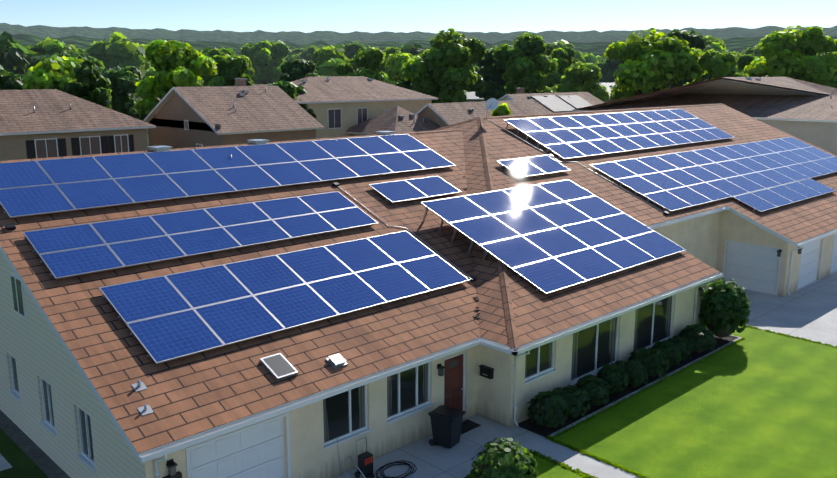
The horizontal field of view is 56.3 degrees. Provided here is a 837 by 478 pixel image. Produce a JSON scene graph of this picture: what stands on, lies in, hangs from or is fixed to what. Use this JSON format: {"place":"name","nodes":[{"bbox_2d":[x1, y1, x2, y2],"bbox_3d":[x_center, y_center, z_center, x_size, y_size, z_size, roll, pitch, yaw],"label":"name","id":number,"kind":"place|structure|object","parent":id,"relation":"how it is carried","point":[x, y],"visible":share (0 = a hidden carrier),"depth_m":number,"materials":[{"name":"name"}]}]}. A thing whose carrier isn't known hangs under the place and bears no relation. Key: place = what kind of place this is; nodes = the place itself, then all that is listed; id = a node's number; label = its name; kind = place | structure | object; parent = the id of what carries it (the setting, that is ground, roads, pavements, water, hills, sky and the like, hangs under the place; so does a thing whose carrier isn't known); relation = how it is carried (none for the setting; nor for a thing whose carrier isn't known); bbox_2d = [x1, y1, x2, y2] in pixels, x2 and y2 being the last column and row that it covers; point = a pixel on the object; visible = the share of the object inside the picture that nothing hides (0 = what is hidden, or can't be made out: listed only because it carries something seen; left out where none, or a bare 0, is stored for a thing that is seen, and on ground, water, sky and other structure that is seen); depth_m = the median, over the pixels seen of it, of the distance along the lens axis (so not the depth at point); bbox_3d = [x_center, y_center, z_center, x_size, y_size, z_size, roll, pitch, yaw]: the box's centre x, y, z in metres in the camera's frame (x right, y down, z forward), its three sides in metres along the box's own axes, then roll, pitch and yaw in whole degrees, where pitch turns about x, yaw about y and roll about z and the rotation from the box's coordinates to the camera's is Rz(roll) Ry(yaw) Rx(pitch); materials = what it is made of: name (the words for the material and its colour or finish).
{"place":"outdoors","nodes":[
{"label":"outdoors","id":0,"kind":"place"},
{"bbox_2d":[0,128,147,160],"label":"neighbour walls","id":1,"kind":"structure","parent":0,"point":[25,146],"depth_m":53.21,"materials":[{"name":"beige paint"}]},
{"bbox_2d":[0,89,155,135],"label":"neighbour roof","id":2,"kind":"structure","parent":1,"relation":"on","point":[36,111],"depth_m":53.83,"materials":[{"name":"brown tile"}]},
{"bbox_2d":[148,93,315,148],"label":"neighbour walls","id":3,"kind":"structure","parent":0,"point":[177,121],"depth_m":60.97,"materials":[{"name":"beige paint"}]},
{"bbox_2d":[143,78,323,134],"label":"neighbour roof","id":4,"kind":"structure","parent":3,"relation":"on","point":[240,107],"depth_m":61.25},
{"bbox_2d":[252,84,268,85],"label":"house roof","id":5,"kind":"structure","parent":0,"point":[260,84],"depth_m":123.91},
{"bbox_2d":[0,132,776,477],"bbox_3d":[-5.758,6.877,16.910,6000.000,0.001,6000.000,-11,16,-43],"label":"ground","id":6,"kind":"structure","parent":0,"point":[20,462],"depth_m":21.02,"materials":[{"name":"green plant"}]},
{"bbox_2d":[0,65,24,89],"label":"tree","id":7,"kind":"object","parent":6,"relation":"on","point":[11,81],"visible":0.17,"depth_m":78.32,"materials":[{"name":"green plant"}]},
{"bbox_2d":[0,31,36,74],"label":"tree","id":8,"kind":"object","parent":6,"relation":"on","point":[15,57],"visible":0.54,"depth_m":135.52,"materials":[{"name":"green plant"}]},
{"bbox_2d":[0,410,69,477],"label":"walkway","id":9,"kind":"structure","parent":6,"relation":"on","point":[45,463],"depth_m":21.72,"materials":[{"name":"grey concrete"}]},
{"bbox_2d":[25,37,80,56],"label":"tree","id":10,"kind":"object","parent":6,"relation":"on","point":[48,45],"visible":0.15,"depth_m":162.04,"materials":[{"name":"green plant"}]},
{"bbox_2d":[25,51,104,74],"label":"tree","id":11,"kind":"object","parent":6,"relation":"on","point":[83,56],"visible":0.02,"depth_m":133.04,"materials":[{"name":"green plant"}]},
{"bbox_2d":[22,55,111,97],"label":"tree","id":12,"kind":"object","parent":6,"relation":"on","point":[57,73],"visible":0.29,"depth_m":74.07,"materials":[{"name":"green plant"}]},
{"bbox_2d":[64,59,111,108],"bbox_3d":[-26.383,-8.838,63.836,3.493,11.496,4.033,0,12,0],"label":"tree","id":13,"kind":"object","parent":6,"relation":"on","point":[97,89],"visible":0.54,"depth_m":62.37,"materials":[{"name":"green plant"}]},
{"bbox_2d":[79,31,155,79],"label":"tree","id":14,"kind":"object","parent":6,"relation":"on","point":[118,50],"visible":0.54,"depth_m":197.43,"materials":[{"name":"green plant"}]},
{"bbox_2d":[102,65,147,120],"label":"tree","id":15,"kind":"object","parent":6,"relation":"on","point":[123,87],"visible":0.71,"depth_m":87.39,"materials":[{"name":"green plant"}]},
{"bbox_2d":[135,38,217,113],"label":"tree","id":16,"kind":"object","parent":6,"relation":"on","point":[175,63],"visible":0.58,"depth_m":74.72,"materials":[{"name":"green plant"}]},
{"bbox_2d":[200,74,217,85],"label":"tree","id":17,"kind":"object","parent":6,"relation":"on","point":[205,78],"visible":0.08,"depth_m":109.80,"materials":[{"name":"green plant"}]},
{"bbox_2d":[200,47,254,83],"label":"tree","id":18,"kind":"object","parent":6,"relation":"on","point":[212,52],"visible":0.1,"depth_m":155.29,"materials":[{"name":"green plant"}]},
{"bbox_2d":[208,55,254,85],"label":"tree","id":19,"kind":"object","parent":6,"relation":"on","point":[229,69],"visible":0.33,"depth_m":90.78,"materials":[{"name":"green plant"}]},
{"bbox_2d":[240,40,290,83],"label":"tree","id":20,"kind":"object","parent":6,"relation":"on","point":[266,57],"visible":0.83,"depth_m":234.58,"materials":[{"name":"green plant"}]},
{"bbox_2d":[268,81,315,117],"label":"tree","id":21,"kind":"object","parent":6,"relation":"on","point":[292,90],"visible":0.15,"depth_m":70.81,"materials":[{"name":"green plant"}]},
{"bbox_2d":[284,48,302,60],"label":"tree","id":22,"kind":"object","parent":6,"relation":"on","point":[295,51],"visible":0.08,"depth_m":331.04,"materials":[{"name":"green plant"}]},
{"bbox_2d":[278,59,319,81],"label":"tree","id":23,"kind":"object","parent":6,"relation":"on","point":[296,69],"visible":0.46,"depth_m":99.92,"materials":[{"name":"green plant"}]},
{"bbox_2d":[288,45,319,62],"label":"tree","id":24,"kind":"object","parent":6,"relation":"on","point":[307,53],"visible":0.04,"depth_m":315.25,"materials":[{"name":"green plant"}]},
{"bbox_2d":[311,44,357,75],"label":"tree","id":25,"kind":"object","parent":6,"relation":"on","point":[326,59],"visible":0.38,"depth_m":159.11,"materials":[{"name":"green plant"}]},
{"bbox_2d":[342,41,366,73],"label":"tree","id":26,"kind":"object","parent":6,"relation":"on","point":[351,48],"visible":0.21,"depth_m":258.04,"materials":[{"name":"green plant"}]},
{"bbox_2d":[336,46,390,82],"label":"tree","id":27,"kind":"object","parent":6,"relation":"on","point":[372,59],"visible":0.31,"depth_m":97.92,"materials":[{"name":"green plant"}]},
{"bbox_2d":[306,100,431,138],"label":"neighbour walls","id":28,"kind":"structure","parent":6,"relation":"on","point":[336,119],"depth_m":74.31,"materials":[{"name":"beige paint"}]},
{"bbox_2d":[292,76,437,103],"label":"neighbour roof","id":29,"kind":"structure","parent":28,"relation":"on","point":[334,89],"depth_m":76.59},
{"bbox_2d":[362,46,400,73],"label":"tree","id":30,"kind":"object","parent":6,"relation":"on","point":[389,50],"visible":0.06,"depth_m":202.81,"materials":[{"name":"green plant"}]},
{"bbox_2d":[385,50,415,84],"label":"tree","id":31,"kind":"object","parent":6,"relation":"on","point":[395,62],"visible":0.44,"depth_m":122.64,"materials":[{"name":"green plant"}]},
{"bbox_2d":[379,44,425,73],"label":"tree","id":32,"kind":"object","parent":6,"relation":"on","point":[414,49],"visible":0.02,"depth_m":200.02,"materials":[{"name":"green plant"}]},
{"bbox_2d":[395,77,411,88],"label":"tree","id":33,"kind":"object","parent":6,"relation":"on","point":[404,84],"visible":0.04,"depth_m":100.64,"materials":[{"name":"green plant"}]},
{"bbox_2d":[0,210,836,477],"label":"house walls","id":34,"kind":"structure","parent":6,"relation":"on","point":[52,408],"depth_m":21.99,"materials":[{"name":"beige paint"}]},
{"bbox_2d":[10,273,26,318],"bbox_3d":[-10.829,1.532,21.144,0.060,1.100,0.900,-11,16,-43],"label":"gable window","id":35,"kind":"structure","parent":34,"relation":"attached to","point":[18,297],"depth_m":21.05,"materials":[{"name":"white"}]},
{"bbox_2d":[186,412,290,477],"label":"garage door","id":36,"kind":"structure","parent":34,"relation":"attached to","point":[256,450],"depth_m":18.34,"materials":[{"name":"white metal"}]},
{"bbox_2d":[0,104,836,459],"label":"roof","id":37,"kind":"structure","parent":34,"relation":"on","point":[196,394],"depth_m":23.18,"materials":[{"name":"brown tile"}]},
{"bbox_2d":[131,98,497,415],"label":"roof vents","id":38,"kind":"object","parent":37,"relation":"on","point":[278,366],"visible":0.88,"depth_m":19.38,"materials":[{"name":"white metal"}]},
{"bbox_2d":[5,119,668,317],"bbox_3d":[-0.772,-1.166,28.467,24.970,4.982,11.454,-11,16,-43],"label":"roof conduit clutter","id":39,"kind":"object","parent":37,"relation":"on","point":[13,227],"visible":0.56,"depth_m":27.65,"materials":[{"name":"grey"}]},
{"bbox_2d":[0,103,721,348],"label":"roof ridge caps","id":40,"kind":"object","parent":37,"relation":"on","point":[509,315],"visible":0.72,"depth_m":29.48,"materials":[{"name":"brown tile"}]},
{"bbox_2d":[0,109,836,363],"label":"solar panels","id":41,"kind":"object","parent":37,"relation":"on","point":[547,238],"visible":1,"depth_m":26.63,"materials":[{"name":"blue glass"}]},
{"bbox_2d":[444,352,466,420],"bbox_3d":[1.064,4.454,23.125,0.960,2.160,0.170,-11,16,-43],"label":"front door","id":42,"kind":"structure","parent":34,"relation":"attached to","point":[454,382],"depth_m":23.17,"materials":[{"name":"red wood"}]},
{"bbox_2d":[162,247,802,477],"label":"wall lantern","id":43,"kind":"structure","parent":34,"relation":"attached to","point":[171,464],"depth_m":16.95,"materials":[{"name":"grey metal"}]},
{"bbox_2d":[479,365,493,378],"bbox_3d":[2.028,3.972,23.351,0.145,0.310,0.480,-11,16,-43],"label":"mailbox","id":44,"kind":"object","parent":34,"relation":"attached to","point":[486,372],"visible":1,"depth_m":23.27,"materials":[{"name":"black metal"}]},
{"bbox_2d":[139,207,836,477],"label":"gutters and downspouts","id":45,"kind":"object","parent":34,"relation":"attached to","point":[157,453],"visible":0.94,"depth_m":21.69,"materials":[{"name":"white metal"}]},
{"bbox_2d":[722,240,781,295],"bbox_3d":[15.949,1.353,37.453,0.180,2.260,2.690,-11,16,-43],"label":"garage door","id":46,"kind":"structure","parent":34,"relation":"attached to","point":[743,271],"depth_m":37.45,"materials":[{"name":"white metal"}]},
{"bbox_2d":[797,233,836,290],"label":"garage doors","id":47,"kind":"structure","parent":34,"relation":"attached to","point":[809,259],"depth_m":38.71,"materials":[{"name":"white metal"}]},
{"bbox_2d":[419,108,447,126],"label":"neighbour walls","id":48,"kind":"structure","parent":6,"relation":"on","point":[430,114],"depth_m":74.81,"materials":[{"name":"beige paint"}]},
{"bbox_2d":[416,100,535,124],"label":"neighbour roof","id":49,"kind":"structure","parent":48,"relation":"on","point":[451,113],"depth_m":76.50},
{"bbox_2d":[400,28,485,102],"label":"tree","id":50,"kind":"object","parent":6,"relation":"on","point":[442,69],"visible":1,"depth_m":92.55,"materials":[{"name":"green plant"}]},
{"bbox_2d":[474,64,494,73],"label":"tree","id":51,"kind":"object","parent":6,"relation":"on","point":[476,69],"visible":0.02,"depth_m":244.83,"materials":[{"name":"green plant"}]},
{"bbox_2d":[475,49,508,100],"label":"tree","id":52,"kind":"object","parent":6,"relation":"on","point":[495,83],"visible":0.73,"depth_m":107.66,"materials":[{"name":"green plant"}]},
{"bbox_2d":[491,103,511,115],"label":"bush","id":53,"kind":"object","parent":6,"relation":"on","point":[502,109],"visible":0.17,"depth_m":75.97,"materials":[{"name":"green plant"}]},
{"bbox_2d":[492,32,558,93],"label":"tree","id":54,"kind":"object","parent":6,"relation":"on","point":[528,61],"visible":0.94,"depth_m":100.69,"materials":[{"name":"green plant"}]},
{"bbox_2d":[545,44,558,56],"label":"tree","id":55,"kind":"object","parent":6,"relation":"on","point":[550,48],"visible":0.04,"depth_m":148.03,"materials":[{"name":"green plant"}]},
{"bbox_2d":[544,46,578,87],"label":"tree","id":56,"kind":"object","parent":6,"relation":"on","point":[564,56],"visible":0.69,"depth_m":118.38,"materials":[{"name":"green plant"}]},
{"bbox_2d":[544,40,598,63],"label":"tree","id":57,"kind":"object","parent":6,"relation":"on","point":[585,58],"visible":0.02,"depth_m":251.57,"materials":[{"name":"green plant"}]},
{"bbox_2d":[552,61,608,100],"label":"tree","id":58,"kind":"object","parent":6,"relation":"on","point":[582,77],"visible":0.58,"depth_m":106.37,"materials":[{"name":"green plant"}]},
{"bbox_2d":[594,57,634,82],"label":"tree","id":59,"kind":"object","parent":6,"relation":"on","point":[609,67],"visible":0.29,"depth_m":194.05,"materials":[{"name":"green plant"}]},
{"bbox_2d":[516,334,736,436],"bbox_3d":[6.879,4.532,27.901,12.400,0.001,3.650,-11,16,-43],"label":"mulch bed","id":60,"kind":"object","parent":6,"relation":"on","point":[534,427],"visible":0.1,"depth_m":25.27,"materials":[{"name":"brown soil"}]},
{"bbox_2d":[527,391,568,427],"bbox_3d":[3.806,5.018,23.063,1.214,1.083,1.261,-11,16,-43],"label":"shrub","id":61,"kind":"object","parent":60,"relation":"on","point":[548,409],"visible":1,"depth_m":22.70,"materials":[{"name":"green plant"}]},
{"bbox_2d":[552,385,590,417],"bbox_3d":[4.590,4.948,23.902,1.426,0.871,1.360,-11,16,-43],"label":"shrub","id":62,"kind":"object","parent":60,"relation":"on","point":[576,399],"visible":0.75,"depth_m":23.56,"materials":[{"name":"green plant"}]},
{"bbox_2d":[576,374,611,405],"bbox_3d":[5.449,4.762,24.590,1.170,0.950,1.205,-11,16,-43],"label":"shrub","id":63,"kind":"object","parent":60,"relation":"on","point":[595,387],"visible":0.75,"depth_m":24.22,"materials":[{"name":"green plant"}]},
{"bbox_2d":[596,362,628,395],"bbox_3d":[6.263,4.537,25.389,1.141,1.058,1.128,-11,16,-43],"label":"shrub","id":64,"kind":"object","parent":60,"relation":"on","point":[615,376],"visible":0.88,"depth_m":25.01,"materials":[{"name":"green plant"}]},
{"bbox_2d":[612,359,648,387],"bbox_3d":[7.040,4.490,26.198,1.273,0.814,1.328,-11,16,-43],"label":"shrub","id":65,"kind":"object","parent":60,"relation":"on","point":[636,371],"visible":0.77,"depth_m":25.84,"materials":[{"name":"green plant"}]},
{"bbox_2d":[548,335,741,436],"bbox_3d":[6.968,4.517,27.914,12.450,0.050,3.750,-11,16,-43],"label":"bed edging","id":66,"kind":"object","parent":60,"relation":"on","point":[609,405],"visible":0.36,"depth_m":25.58,"materials":[{"name":"concrete"}]},
{"bbox_2d":[629,347,669,377],"bbox_3d":[7.940,4.239,26.873,1.256,1.025,1.344,-11,16,-43],"label":"shrub","id":67,"kind":"object","parent":60,"relation":"on","point":[654,362],"visible":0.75,"depth_m":26.49,"materials":[{"name":"green plant"}]},
{"bbox_2d":[650,340,681,366],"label":"shrub","id":68,"kind":"object","parent":60,"relation":"on","point":[671,350],"visible":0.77,"depth_m":27.33,"materials":[{"name":"green plant"}]},
{"bbox_2d":[666,335,692,359],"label":"shrub","id":69,"kind":"object","parent":60,"relation":"on","point":[685,346],"visible":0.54,"depth_m":28.23,"materials":[{"name":"green plant"}]},
{"bbox_2d":[679,324,716,352],"bbox_3d":[10.368,3.726,29.191,1.307,1.066,1.325,-11,16,-43],"label":"shrub","id":70,"kind":"object","parent":60,"relation":"on","point":[700,338],"visible":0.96,"depth_m":28.83,"materials":[{"name":"green plant"}]},
{"bbox_2d":[698,277,750,338],"bbox_3d":[11.890,2.720,30.563,1.999,2.466,1.987,-1,12,-2],"label":"tall shrub","id":71,"kind":"object","parent":60,"relation":"on","point":[725,311],"visible":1,"depth_m":29.90,"materials":[{"name":"green plant"}]},
{"bbox_2d":[604,28,706,100],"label":"tree","id":72,"kind":"object","parent":6,"relation":"on","point":[656,64],"visible":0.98,"depth_m":88.04,"materials":[{"name":"green plant"}]},
{"bbox_2d":[657,29,708,90],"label":"tree","id":73,"kind":"object","parent":6,"relation":"on","point":[693,39],"visible":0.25,"depth_m":107.07,"materials":[{"name":"green plant"}]},
{"bbox_2d":[684,49,748,84],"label":"tree","id":74,"kind":"object","parent":6,"relation":"on","point":[716,64],"visible":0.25,"depth_m":76.65,"materials":[{"name":"green plant"}]},
{"bbox_2d":[703,35,740,64],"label":"tree","id":75,"kind":"object","parent":6,"relation":"on","point":[715,43],"visible":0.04,"depth_m":183.00,"materials":[{"name":"green plant"}]},
{"bbox_2d":[737,54,758,72],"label":"tree","id":76,"kind":"object","parent":6,"relation":"on","point":[744,60],"visible":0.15,"depth_m":108.63,"materials":[{"name":"green plant"}]},
{"bbox_2d":[742,47,753,54],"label":"tree","id":77,"kind":"object","parent":6,"relation":"on","point":[749,50],"depth_m":230.17,"materials":[{"name":"green plant"}]},
{"bbox_2d":[739,41,777,58],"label":"tree","id":78,"kind":"object","parent":6,"relation":"on","point":[756,51],"visible":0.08,"depth_m":225.16,"materials":[{"name":"green plant"}]},
{"bbox_2d":[742,25,836,85],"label":"tree","id":79,"kind":"object","parent":6,"relation":"on","point":[798,57],"visible":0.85,"depth_m":87.77,"materials":[{"name":"green plant"}]},
{"bbox_2d":[757,119,836,155],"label":"neighbour walls","id":80,"kind":"structure","parent":6,"relation":"on","point":[822,135],"depth_m":59.68,"materials":[{"name":"beige paint"}]},
{"bbox_2d":[572,77,836,122],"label":"neighbour roof","id":81,"kind":"structure","parent":80,"relation":"on","point":[777,98],"depth_m":66.79,"materials":[{"name":"brown tile"}]},
{"bbox_2d":[821,39,836,87],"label":"tree","id":82,"kind":"object","parent":6,"relation":"on","point":[832,83],"visible":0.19,"depth_m":92.87,"materials":[{"name":"green plant"}]},
{"bbox_2d":[345,106,440,134],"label":"neighbour roof","id":83,"kind":"structure","parent":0,"point":[397,119],"depth_m":72.94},
{"bbox_2d":[0,272,836,477],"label":"concrete paving","id":84,"kind":"structure","parent":0,"point":[809,311],"depth_m":22.44,"materials":[{"name":"grey concrete"}]},
{"bbox_2d":[340,456,365,477],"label":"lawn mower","id":85,"kind":"object","parent":84,"relation":"on","point":[355,464],"visible":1,"depth_m":19.33,"materials":[{"name":"black metal"}]},
{"bbox_2d":[337,437,416,477],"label":"pressure washer","id":86,"kind":"object","parent":84,"relation":"on","point":[365,463],"visible":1,"depth_m":20.16,"materials":[{"name":"black plastic"}]},
{"bbox_2d":[428,405,465,448],"bbox_3d":[0.783,5.295,21.931,0.860,1.010,0.660,8,14,33],"label":"wheelie bin","id":87,"kind":"object","parent":84,"relation":"on","point":[446,423],"visible":1,"depth_m":21.73,"materials":[{"name":"black plastic"}]},
{"bbox_2d":[461,419,480,433],"bbox_3d":[1.345,5.550,23.088,0.900,0.016,0.540,-11,16,-43],"label":"door mat","id":88,"kind":"object","parent":84,"relation":"on","point":[468,425],"depth_m":23.17,"materials":[{"name":"black rubber"}]},
{"bbox_2d":[0,23,836,44],"bbox_3d":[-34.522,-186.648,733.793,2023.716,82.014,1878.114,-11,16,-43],"label":"hill","id":89,"kind":"structure","parent":0,"point":[329,37],"depth_m":1154.67,"materials":[{"name":"green plant"}]},
{"bbox_2d":[0,0,836,32],"label":"sky","id":90,"kind":"structure","parent":0,"point":[306,16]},
{"bbox_2d":[12,34,836,87],"bbox_3d":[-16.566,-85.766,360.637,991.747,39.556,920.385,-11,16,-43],"label":"hill","id":91,"kind":"structure","parent":0,"point":[736,44],"depth_m":573.89,"materials":[{"name":"green plant"}]},
{"bbox_2d":[464,100,484,101],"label":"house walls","id":92,"kind":"structure","parent":0,"point":[474,100],"depth_m":130.49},
{"bbox_2d":[464,90,484,99],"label":"house wall","id":93,"kind":"structure","parent":92,"relation":"on","point":[471,95],"depth_m":130.49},
{"bbox_2d":[497,88,603,113],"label":"neighbour roof","id":94,"kind":"structure","parent":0,"point":[534,105],"depth_m":90.76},
{"bbox_2d":[531,95,591,111],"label":"solar panels","id":95,"kind":"object","parent":94,"relation":"on","point":[553,103],"visible":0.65,"depth_m":92.27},
{"bbox_2d":[600,82,614,96],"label":"house wall","id":96,"kind":"structure","parent":0,"point":[608,86],"depth_m":144.45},
{"bbox_2d":[464,322,836,477],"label":"lawn","id":97,"kind":"structure","parent":0,"point":[756,403],"depth_m":23.48,"materials":[{"name":"green plant"}]},
{"bbox_2d":[470,437,538,477],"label":"shrub","id":98,"kind":"object","parent":97,"relation":"on","point":[507,458],"visible":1,"depth_m":19.26,"materials":[{"name":"green plant"}]}
]}

